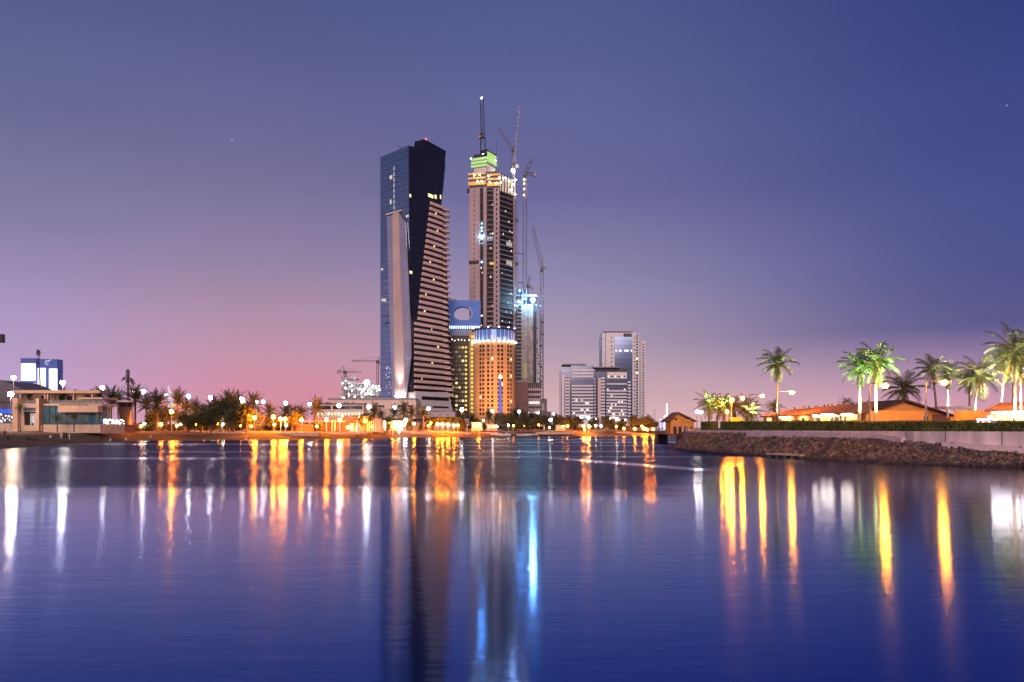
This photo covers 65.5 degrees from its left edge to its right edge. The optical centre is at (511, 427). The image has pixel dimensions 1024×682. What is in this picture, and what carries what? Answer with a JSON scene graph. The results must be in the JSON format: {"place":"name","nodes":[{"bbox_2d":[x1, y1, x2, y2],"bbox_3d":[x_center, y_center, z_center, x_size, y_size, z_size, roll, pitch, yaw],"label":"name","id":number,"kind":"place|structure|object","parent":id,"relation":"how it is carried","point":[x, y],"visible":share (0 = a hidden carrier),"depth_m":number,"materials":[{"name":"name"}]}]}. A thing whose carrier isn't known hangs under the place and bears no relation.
{"place":"outdoors","nodes":[
{"label":"outdoors","id":0,"kind":"place"},
{"bbox_2d":[0,428,719,448],"bbox_3d":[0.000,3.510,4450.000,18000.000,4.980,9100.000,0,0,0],"label":"ground","id":1,"kind":"structure","parent":0,"point":[18,440],"depth_m":272.81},
{"bbox_2d":[0,402,11,430],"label":"building","id":2,"kind":"structure","parent":1,"relation":"on","point":[6,425],"depth_m":244.94,"materials":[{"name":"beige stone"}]},
{"bbox_2d":[0,380,51,422],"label":"domed hall","id":3,"kind":"structure","parent":1,"relation":"on","point":[5,386],"depth_m":400.00,"materials":[{"name":"grey concrete"}]},
{"bbox_2d":[21,358,62,389],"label":"glass building","id":4,"kind":"structure","parent":1,"relation":"on","point":[51,372],"depth_m":521.40,"materials":[{"name":"paint"}]},
{"bbox_2d":[10,389,117,432],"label":"beach cafe","id":5,"kind":"structure","parent":1,"relation":"on","point":[88,407],"depth_m":244.35,"materials":[{"name":"pink paint"}]},
{"bbox_2d":[103,384,129,423],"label":"date palm","id":6,"kind":"object","parent":1,"relation":"on","point":[111,395],"visible":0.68,"depth_m":267.03,"materials":[{"name":"green plant"}]},
{"bbox_2d":[101,406,135,432],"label":"garden wall","id":7,"kind":"structure","parent":1,"relation":"on","point":[107,427],"depth_m":243.70,"materials":[{"name":"concrete"}]},
{"bbox_2d":[117,400,133,424],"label":"flared tower","id":8,"kind":"structure","parent":1,"relation":"on","point":[125,411],"depth_m":260.62,"materials":[{"name":"stone"}]},
{"bbox_2d":[121,369,134,399],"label":"palm mast","id":9,"kind":"object","parent":8,"relation":"on","point":[128,377],"visible":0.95,"depth_m":274.77,"materials":[{"name":"grey metal"}]},
{"bbox_2d":[120,379,156,431],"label":"date palm","id":10,"kind":"object","parent":1,"relation":"on","point":[135,395],"visible":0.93,"depth_m":268.08,"materials":[{"name":"green plant"}]},
{"bbox_2d":[133,392,153,417],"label":"date palm","id":11,"kind":"object","parent":1,"relation":"on","point":[146,403],"visible":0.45,"depth_m":288.51,"materials":[{"name":"green plant"}]},
{"bbox_2d":[139,421,166,430],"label":"shrub","id":12,"kind":"object","parent":1,"relation":"on","point":[151,425],"visible":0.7,"depth_m":276.67,"materials":[{"name":"green plant"}]},
{"bbox_2d":[144,409,162,430],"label":"broadleaf tree","id":13,"kind":"object","parent":1,"relation":"on","point":[151,416],"visible":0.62,"depth_m":282.89,"materials":[{"name":"green plant"}]},
{"bbox_2d":[140,385,179,431],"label":"date palm","id":14,"kind":"object","parent":1,"relation":"on","point":[156,400],"visible":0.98,"depth_m":271.40,"materials":[{"name":"green plant"}]},
{"bbox_2d":[159,406,176,430],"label":"broadleaf tree","id":15,"kind":"object","parent":1,"relation":"on","point":[167,416],"visible":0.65,"depth_m":287.69,"materials":[{"name":"green plant"}]},
{"bbox_2d":[165,386,188,430],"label":"date palm","id":16,"kind":"object","parent":1,"relation":"on","point":[177,397],"visible":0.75,"depth_m":286.12,"materials":[{"name":"green plant"}]},
{"bbox_2d":[152,432,202,434],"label":"sea wall","id":17,"kind":"structure","parent":1,"relation":"on","point":[186,433],"depth_m":268.00,"materials":[{"name":"brown concrete"}]},
{"bbox_2d":[172,394,199,431],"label":"date palm","id":18,"kind":"object","parent":1,"relation":"on","point":[186,405],"visible":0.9,"depth_m":282.28,"materials":[{"name":"green plant"}]},
{"bbox_2d":[175,410,198,431],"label":"broadleaf tree","id":19,"kind":"object","parent":1,"relation":"on","point":[182,417],"visible":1,"depth_m":273.14,"materials":[{"name":"green plant"}]},
{"bbox_2d":[189,397,206,430],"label":"date palm","id":20,"kind":"object","parent":1,"relation":"on","point":[197,406],"visible":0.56,"depth_m":294.54,"materials":[{"name":"green plant"}]},
{"bbox_2d":[191,407,212,431],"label":"broadleaf tree","id":21,"kind":"object","parent":1,"relation":"on","point":[198,412],"visible":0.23,"depth_m":279.28,"materials":[{"name":"green plant"}]},
{"bbox_2d":[195,409,221,432],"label":"broadleaf tree","id":22,"kind":"object","parent":1,"relation":"on","point":[205,417],"visible":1,"depth_m":276.27,"materials":[{"name":"green plant"}]},
{"bbox_2d":[204,396,238,431],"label":"broadleaf tree","id":23,"kind":"object","parent":1,"relation":"on","point":[219,408],"visible":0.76,"depth_m":279.12,"materials":[{"name":"green plant"}]},
{"bbox_2d":[215,387,241,430],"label":"date palm","id":24,"kind":"object","parent":1,"relation":"on","point":[226,393],"visible":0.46,"depth_m":288.04,"materials":[{"name":"green plant"}]},
{"bbox_2d":[222,400,250,431],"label":"broadleaf tree","id":25,"kind":"object","parent":1,"relation":"on","point":[236,413],"visible":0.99,"depth_m":277.61,"materials":[{"name":"green plant"}]},
{"bbox_2d":[236,402,265,431],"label":"broadleaf tree","id":26,"kind":"object","parent":1,"relation":"on","point":[252,413],"visible":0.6,"depth_m":282.50,"materials":[{"name":"green plant"}]},
{"bbox_2d":[238,391,267,430],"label":"date palm","id":27,"kind":"object","parent":1,"relation":"on","point":[253,401],"visible":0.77,"depth_m":294.27,"materials":[{"name":"green plant"}]},
{"bbox_2d":[259,400,279,430],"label":"date palm","id":28,"kind":"object","parent":1,"relation":"on","point":[269,409],"visible":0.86,"depth_m":298.27,"materials":[{"name":"green plant"}]},
{"bbox_2d":[264,413,284,429],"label":"broadleaf tree","id":29,"kind":"object","parent":1,"relation":"on","point":[268,422],"visible":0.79,"depth_m":294.47,"materials":[{"name":"green plant"}]},
{"bbox_2d":[253,432,319,435],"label":"sea wall","id":30,"kind":"structure","parent":1,"relation":"on","point":[303,433],"depth_m":279.00,"materials":[{"name":"beige concrete"}]},
{"bbox_2d":[278,401,298,430],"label":"date palm","id":31,"kind":"object","parent":1,"relation":"on","point":[286,406],"visible":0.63,"depth_m":309.97,"materials":[{"name":"green plant"}]},
{"bbox_2d":[283,410,304,430],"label":"broadleaf tree","id":32,"kind":"object","parent":1,"relation":"on","point":[295,418],"visible":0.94,"depth_m":294.44,"materials":[{"name":"green plant"}]},
{"bbox_2d":[295,424,313,431],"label":"timber hut","id":33,"kind":"object","parent":1,"relation":"on","point":[307,427],"visible":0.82,"depth_m":298.00,"materials":[{"name":"orange wood"}]},
{"bbox_2d":[302,394,332,430],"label":"date palm","id":34,"kind":"object","parent":1,"relation":"on","point":[316,408],"visible":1,"depth_m":303.16,"materials":[{"name":"green plant"}]},
{"bbox_2d":[304,415,370,431],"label":"pergola","id":35,"kind":"object","parent":1,"relation":"on","point":[332,424],"visible":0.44,"depth_m":318.00,"materials":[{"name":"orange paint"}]},
{"bbox_2d":[356,412,373,431],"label":"broadleaf tree","id":36,"kind":"object","parent":1,"relation":"on","point":[362,419],"visible":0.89,"depth_m":316.10,"materials":[{"name":"green plant"}]},
{"bbox_2d":[315,398,420,418],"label":"podium building","id":37,"kind":"structure","parent":1,"relation":"on","point":[352,406],"depth_m":569.20,"materials":[{"name":"concrete"}]},
{"bbox_2d":[364,400,384,420],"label":"date palm","id":38,"kind":"object","parent":1,"relation":"on","point":[374,410],"visible":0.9,"depth_m":331.55,"materials":[{"name":"green plant"}]},
{"bbox_2d":[367,419,382,432],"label":"colonnade","id":39,"kind":"object","parent":1,"relation":"on","point":[377,426],"visible":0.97,"depth_m":322.00,"materials":[{"name":"paint"}]},
{"bbox_2d":[385,402,403,420],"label":"date palm","id":40,"kind":"object","parent":1,"relation":"on","point":[394,410],"visible":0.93,"depth_m":349.04,"materials":[{"name":"green plant"}]},
{"bbox_2d":[392,421,402,430],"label":"food stall","id":41,"kind":"object","parent":1,"relation":"on","point":[399,426],"visible":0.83,"depth_m":336.11,"materials":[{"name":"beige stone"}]},
{"bbox_2d":[397,399,412,414],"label":"date palm","id":42,"kind":"object","parent":1,"relation":"on","point":[405,409],"visible":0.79,"depth_m":358.95,"materials":[{"name":"green plant"}]},
{"bbox_2d":[400,413,412,430],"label":"broadleaf tree","id":43,"kind":"object","parent":1,"relation":"on","point":[409,420],"visible":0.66,"depth_m":347.83,"materials":[{"name":"green plant"}]},
{"bbox_2d":[380,138,456,424],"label":"glass skyscraper","id":44,"kind":"structure","parent":1,"relation":"on","point":[415,356],"depth_m":616.04,"materials":[{"name":"blue glass"}]},
{"bbox_2d":[422,396,448,400],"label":"slot window","id":45,"kind":"structure","parent":44,"relation":"in","point":[423,397],"depth_m":625.96,"materials":[{"name":"black glass"}]},
{"bbox_2d":[412,405,432,430],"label":"date palm","id":46,"kind":"object","parent":1,"relation":"on","point":[423,413],"visible":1,"depth_m":351.36,"materials":[{"name":"green plant"}]},
{"bbox_2d":[431,412,456,428],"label":"block","id":47,"kind":"structure","parent":1,"relation":"on","point":[445,414],"depth_m":545.00,"materials":[{"name":"concrete"}]},
{"bbox_2d":[471,422,481,430],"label":"food stall","id":48,"kind":"object","parent":1,"relation":"on","point":[474,425],"visible":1,"depth_m":361.99,"materials":[{"name":"beige stone"}]},
{"bbox_2d":[481,407,495,423],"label":"date palm","id":49,"kind":"object","parent":1,"relation":"on","point":[488,413],"visible":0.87,"depth_m":393.90,"materials":[{"name":"green plant"}]},
{"bbox_2d":[467,145,517,423],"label":"unfinished tower","id":50,"kind":"structure","parent":1,"relation":"on","point":[491,191],"depth_m":703.21,"materials":[{"name":"concrete"}]},
{"bbox_2d":[479,97,485,153],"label":"tower crane","id":51,"kind":"object","parent":50,"relation":"on","point":[481,135],"visible":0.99,"depth_m":710.40,"materials":[{"name":"metal"}]},
{"bbox_2d":[498,128,516,178],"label":"tower crane","id":52,"kind":"object","parent":50,"relation":"on","point":[512,149],"visible":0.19,"depth_m":734.18,"materials":[{"name":"paint"}]},
{"bbox_2d":[513,107,520,177],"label":"tower crane","id":53,"kind":"object","parent":50,"relation":"on","point":[514,163],"visible":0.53,"depth_m":721.17,"materials":[{"name":"metal"}]},
{"bbox_2d":[472,326,516,423],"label":"hotel tower","id":54,"kind":"structure","parent":1,"relation":"on","point":[493,353],"depth_m":562.01,"materials":[{"name":"stone"}]},
{"bbox_2d":[480,395,511,414],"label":"window","id":55,"kind":"structure","parent":54,"relation":"in","point":[498,395],"depth_m":562.00,"materials":[{"name":"brown glass"}]},
{"bbox_2d":[498,375,502,424],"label":"light pylon","id":56,"kind":"object","parent":1,"relation":"on","point":[500,396],"visible":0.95,"depth_m":499.59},
{"bbox_2d":[494,411,511,430],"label":"broadleaf tree","id":57,"kind":"object","parent":1,"relation":"on","point":[503,419],"visible":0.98,"depth_m":379.22,"materials":[{"name":"green plant"}]},
{"bbox_2d":[515,158,535,299],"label":"tower crane","id":58,"kind":"object","parent":1,"relation":"on","point":[532,173],"visible":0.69,"depth_m":733.22,"materials":[{"name":"paint"}]},
{"bbox_2d":[515,288,543,419],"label":"scaffolded tower","id":59,"kind":"structure","parent":1,"relation":"on","point":[527,352],"depth_m":727.00,"materials":[{"name":"concrete"}]},
{"bbox_2d":[528,415,544,429],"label":"broadleaf tree","id":60,"kind":"object","parent":1,"relation":"on","point":[537,421],"visible":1,"depth_m":388.88,"materials":[{"name":"green plant"}]},
{"bbox_2d":[532,228,545,398],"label":"tower crane","id":61,"kind":"object","parent":1,"relation":"on","point":[542,267],"visible":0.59,"depth_m":738.48,"materials":[{"name":"paint"}]},
{"bbox_2d":[551,413,564,427],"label":"broadleaf tree","id":62,"kind":"object","parent":1,"relation":"on","point":[556,418],"visible":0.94,"depth_m":389.71,"materials":[{"name":"green plant"}]},
{"bbox_2d":[565,415,578,429],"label":"broadleaf tree","id":63,"kind":"object","parent":1,"relation":"on","point":[574,423],"visible":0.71,"depth_m":397.80,"materials":[{"name":"green plant"}]},
{"bbox_2d":[599,415,616,430],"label":"broadleaf tree","id":64,"kind":"object","parent":1,"relation":"on","point":[607,422],"visible":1,"depth_m":399.94,"materials":[{"name":"green plant"}]},
{"bbox_2d":[599,331,635,415],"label":"apartment tower","id":65,"kind":"structure","parent":1,"relation":"on","point":[617,348],"depth_m":690.00,"materials":[{"name":"grey concrete"}]},
{"bbox_2d":[627,415,638,429],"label":"broadleaf tree","id":66,"kind":"object","parent":1,"relation":"on","point":[633,420],"visible":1,"depth_m":417.68,"materials":[{"name":"green plant"}]},
{"bbox_2d":[637,414,651,429],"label":"broadleaf tree","id":67,"kind":"object","parent":1,"relation":"on","point":[645,421],"visible":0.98,"depth_m":416.89,"materials":[{"name":"green plant"}]},
{"bbox_2d":[341,374,379,397],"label":"building shell","id":68,"kind":"object","parent":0,"point":[354,390],"visible":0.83,"depth_m":651.22,"materials":[{"name":"concrete"}]},
{"bbox_2d":[448,299,480,418],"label":"hotel wing","id":69,"kind":"structure","parent":0,"point":[461,340],"depth_m":672.00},
{"bbox_2d":[0,436,1023,681],"bbox_3d":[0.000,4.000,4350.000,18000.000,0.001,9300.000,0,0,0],"label":"water","id":70,"kind":"structure","parent":0,"point":[618,558],"depth_m":23.31,"materials":[{"name":"blue liquid"}]},
{"bbox_2d":[631,427,700,443],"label":"foot bridge","id":71,"kind":"structure","parent":70,"relation":"in","point":[661,436],"depth_m":225.30,"materials":[{"name":"concrete"}]},
{"bbox_2d":[660,412,696,433],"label":"gabled pavilion","id":72,"kind":"structure","parent":71,"relation":"on","point":[675,421],"depth_m":186.00,"materials":[{"name":"orange paint"}]},
{"bbox_2d":[0,0,1023,427],"label":"sky","id":73,"kind":"structure","parent":0,"point":[190,189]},
{"bbox_2d":[515,381,528,416],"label":"stone block","id":74,"kind":"structure","parent":0,"point":[521,395],"depth_m":640.00,"materials":[{"name":"stone"}]},
{"bbox_2d":[528,383,540,418],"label":"balcony block","id":75,"kind":"structure","parent":0,"point":[534,395],"depth_m":640.20,"materials":[{"name":"concrete"}]},
{"bbox_2d":[540,399,550,416],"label":"dark block","id":76,"kind":"structure","parent":0,"point":[543,406],"depth_m":640.50,"materials":[{"name":"concrete"}]},
{"bbox_2d":[559,364,597,420],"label":"office block","id":77,"kind":"structure","parent":0,"point":[577,391],"depth_m":640.00,"materials":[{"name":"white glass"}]},
{"bbox_2d":[592,367,630,422],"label":"office block","id":78,"kind":"structure","parent":0,"point":[614,391],"depth_m":639.00,"materials":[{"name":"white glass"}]},
{"bbox_2d":[636,334,644,418],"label":"apartment tower","id":79,"kind":"structure","parent":0,"point":[640,378],"depth_m":697.00,"materials":[{"name":"white concrete"}]},
{"bbox_2d":[675,433,1023,467],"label":"embankment","id":80,"kind":"structure","parent":0,"point":[854,457],"depth_m":95.41,"materials":[{"name":"stone"}]},
{"bbox_2d":[766,453,803,457],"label":"drain outlet","id":81,"kind":"object","parent":80,"relation":"on","point":[784,455],"visible":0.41,"depth_m":106.57,"materials":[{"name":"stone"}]},
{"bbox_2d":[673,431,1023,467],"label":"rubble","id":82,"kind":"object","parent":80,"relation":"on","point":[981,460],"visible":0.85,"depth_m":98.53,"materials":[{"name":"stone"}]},
{"bbox_2d":[686,430,1023,452],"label":"retaining wall","id":83,"kind":"structure","parent":80,"relation":"on","point":[994,440],"depth_m":89.81,"materials":[{"name":"grey concrete"}]},
{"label":"terrace ground","id":84,"kind":"structure","parent":0,"visible":0},
{"bbox_2d":[693,388,720,420],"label":"coconut palm","id":85,"kind":"object","parent":84,"relation":"on","point":[709,401],"visible":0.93,"depth_m":159.66,"materials":[{"name":"green plant"}]},
{"bbox_2d":[700,421,718,429],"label":"clipped hedge","id":86,"kind":"object","parent":84,"relation":"on","point":[708,425],"visible":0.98,"depth_m":140.16,"materials":[{"name":"green plant"}]},
{"bbox_2d":[706,394,737,420],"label":"coconut palm","id":87,"kind":"object","parent":84,"relation":"on","point":[718,414],"visible":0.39,"depth_m":164.69,"materials":[{"name":"green plant"}]},
{"bbox_2d":[713,393,739,420],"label":"coconut palm","id":88,"kind":"object","parent":84,"relation":"on","point":[725,404],"visible":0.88,"depth_m":157.64,"materials":[{"name":"green plant"}]},
{"bbox_2d":[732,393,762,420],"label":"coconut palm","id":89,"kind":"object","parent":84,"relation":"on","point":[746,401],"visible":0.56,"depth_m":161.65,"materials":[{"name":"green plant"}]},
{"bbox_2d":[737,401,766,420],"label":"coconut palm","id":90,"kind":"object","parent":84,"relation":"on","point":[753,413],"visible":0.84,"depth_m":157.61,"materials":[{"name":"green plant"}]},
{"bbox_2d":[764,399,786,413],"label":"coconut palm","id":91,"kind":"object","parent":84,"relation":"on","point":[774,407],"visible":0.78,"depth_m":149.72,"materials":[{"name":"green plant"}]},
{"bbox_2d":[757,346,800,420],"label":"coconut palm","id":92,"kind":"object","parent":84,"relation":"on","point":[779,360],"visible":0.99,"depth_m":126.72,"materials":[{"name":"green plant"}]},
{"bbox_2d":[759,400,923,421],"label":"long villa","id":93,"kind":"object","parent":84,"relation":"on","point":[841,411],"visible":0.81,"depth_m":117.27,"materials":[{"name":"paint"}]},
{"bbox_2d":[836,348,879,420],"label":"coconut palm","id":94,"kind":"object","parent":84,"relation":"on","point":[860,377],"visible":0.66,"depth_m":107.85,"materials":[{"name":"green plant"}]},
{"bbox_2d":[719,420,1023,431],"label":"clipped hedge","id":95,"kind":"object","parent":84,"relation":"on","point":[923,425],"visible":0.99,"depth_m":99.37,"materials":[{"name":"green plant"}]},
{"bbox_2d":[849,341,909,420],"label":"coconut palm","id":96,"kind":"object","parent":84,"relation":"on","point":[877,359],"visible":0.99,"depth_m":104.78,"materials":[{"name":"green plant"}]},
{"bbox_2d":[881,370,932,402],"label":"coconut palm","id":97,"kind":"object","parent":84,"relation":"on","point":[905,389],"visible":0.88,"depth_m":125.49,"materials":[{"name":"green plant"}]},
{"bbox_2d":[864,399,953,420],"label":"gabled villa","id":98,"kind":"object","parent":84,"relation":"on","point":[900,405],"visible":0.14,"depth_m":121.00,"materials":[{"name":"paint"}]},
{"bbox_2d":[914,353,952,406],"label":"coconut palm","id":99,"kind":"object","parent":84,"relation":"on","point":[930,371],"visible":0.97,"depth_m":123.70,"materials":[{"name":"green plant"}]},
{"bbox_2d":[925,380,948,420],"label":"street lamp","id":100,"kind":"object","parent":84,"relation":"on","point":[944,382],"visible":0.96,"depth_m":99.92,"materials":[{"name":"metal"}]},
{"bbox_2d":[933,361,964,405],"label":"coconut palm","id":101,"kind":"object","parent":84,"relation":"on","point":[947,375],"visible":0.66,"depth_m":127.67,"materials":[{"name":"green plant"}]},
{"bbox_2d":[932,406,977,420],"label":"terrace pergola","id":102,"kind":"object","parent":84,"relation":"on","point":[940,417],"visible":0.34,"depth_m":117.38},
{"bbox_2d":[951,367,976,410],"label":"coconut palm","id":103,"kind":"object","parent":84,"relation":"on","point":[969,391],"visible":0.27,"depth_m":131.88,"materials":[{"name":"green plant"}]},
{"bbox_2d":[951,354,1011,410],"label":"coconut palm","id":104,"kind":"object","parent":84,"relation":"on","point":[985,375],"visible":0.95,"depth_m":111.73,"materials":[{"name":"green plant"}]},
{"bbox_2d":[954,402,1023,420],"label":"brown bungalow","id":105,"kind":"object","parent":84,"relation":"on","point":[1002,411],"visible":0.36,"depth_m":94.96,"materials":[{"name":"paint"}]},
{"bbox_2d":[980,345,1020,402],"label":"coconut palm","id":106,"kind":"object","parent":84,"relation":"on","point":[1003,382],"visible":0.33,"depth_m":117.88,"materials":[{"name":"green plant"}]},
{"bbox_2d":[982,322,1023,420],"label":"coconut palm","id":107,"kind":"object","parent":84,"relation":"on","point":[1013,354],"visible":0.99,"depth_m":91.16,"materials":[{"name":"green plant"}]},
{"bbox_2d":[998,352,1023,401],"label":"coconut palm","id":108,"kind":"object","parent":84,"relation":"on","point":[1022,360],"visible":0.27,"depth_m":112.01,"materials":[{"name":"green plant"}]},
{"bbox_2d":[1020,373,1023,420],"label":"street lamp","id":109,"kind":"object","parent":84,"relation":"on","point":[1021,398],"visible":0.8,"depth_m":90.94,"materials":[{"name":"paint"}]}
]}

